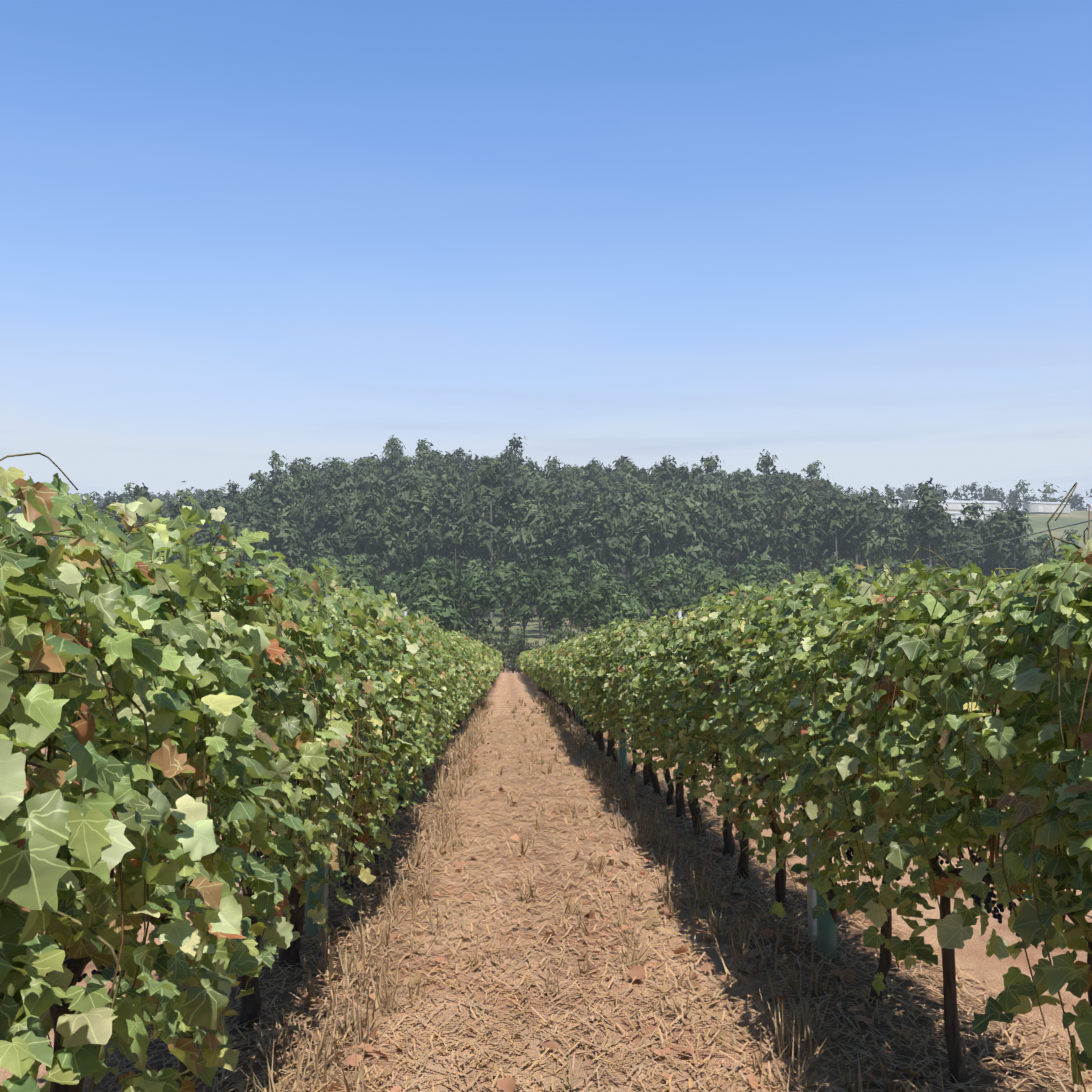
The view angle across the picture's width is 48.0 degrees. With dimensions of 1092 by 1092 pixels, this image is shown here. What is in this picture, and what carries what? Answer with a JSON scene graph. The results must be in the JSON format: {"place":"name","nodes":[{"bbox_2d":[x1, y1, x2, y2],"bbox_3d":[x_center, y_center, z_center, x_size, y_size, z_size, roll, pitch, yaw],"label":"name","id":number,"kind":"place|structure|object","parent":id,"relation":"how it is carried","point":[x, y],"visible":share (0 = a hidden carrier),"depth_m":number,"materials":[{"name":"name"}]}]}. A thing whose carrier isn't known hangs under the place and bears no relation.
{"place":"outdoors","nodes":[
{"label":"outdoors","id":0,"kind":"place"},
{"bbox_2d":[53,730,1025,1021],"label":"grape bunches","id":1,"kind":"object","parent":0,"point":[849,858],"visible":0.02,"depth_m":4.32,"materials":[{"name":"purple food"}]},
{"bbox_2d":[0,510,1091,1091],"bbox_3d":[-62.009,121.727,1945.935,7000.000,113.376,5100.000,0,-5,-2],"label":"ground","id":2,"kind":"structure","parent":0,"point":[510,686],"depth_m":6.15,"materials":[{"name":"brown soil"}]},
{"bbox_2d":[230,621,613,672],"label":"headland shrubs","id":3,"kind":"object","parent":2,"relation":"on","point":[516,650],"visible":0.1,"depth_m":130.62,"materials":[{"name":"green plant"}]},
{"bbox_2d":[6,475,1091,541],"bbox_3d":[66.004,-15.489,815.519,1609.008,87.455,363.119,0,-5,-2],"label":"ridge trees","id":4,"kind":"object","parent":2,"relation":"on","point":[988,494],"visible":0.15,"depth_m":842.23,"materials":[{"name":"green plant"}]},
{"bbox_2d":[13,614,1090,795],"bbox_3d":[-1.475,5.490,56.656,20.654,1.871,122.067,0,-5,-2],"label":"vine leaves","id":5,"kind":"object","parent":2,"relation":"on","point":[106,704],"depth_m":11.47,"materials":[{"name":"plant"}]},
{"bbox_2d":[81,549,1047,647],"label":"broadleaf trees","id":6,"kind":"object","parent":2,"relation":"on","point":[434,591],"visible":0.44,"depth_m":193.99,"materials":[{"name":"green plant"}]},
{"bbox_2d":[54,433,1083,619],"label":"trees","id":7,"kind":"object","parent":2,"relation":"on","point":[396,514],"depth_m":305.13,"materials":[{"name":"green plant"}]},
{"bbox_2d":[46,502,1091,973],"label":"trellis posts","id":8,"kind":"object","parent":2,"relation":"on","point":[812,932],"depth_m":6.72,"materials":[{"name":"grey metal"}]},
{"bbox_2d":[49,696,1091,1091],"bbox_3d":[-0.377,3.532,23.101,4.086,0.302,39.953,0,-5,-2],"label":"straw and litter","id":9,"kind":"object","parent":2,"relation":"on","point":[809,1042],"visible":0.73,"depth_m":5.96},
{"bbox_2d":[305,716,836,958],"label":"grow tubes","id":10,"kind":"object","parent":2,"relation":"on","point":[826,927],"visible":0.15,"depth_m":6.39},
{"bbox_2d":[870,500,1068,525],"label":"farm shed roofs","id":11,"kind":"structure","parent":2,"relation":"on","point":[987,507],"depth_m":749.00,"materials":[{"name":"grey metal"}]},
{"bbox_2d":[0,0,1091,510],"label":"sky","id":12,"kind":"structure","parent":0,"point":[853,237],"materials":[{"name":"blue"}]},
{"bbox_2d":[869,500,1070,524],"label":"farm shed walls","id":13,"kind":"structure","parent":0,"point":[1032,507],"depth_m":747.03,"materials":[{"name":"white"}]}
]}

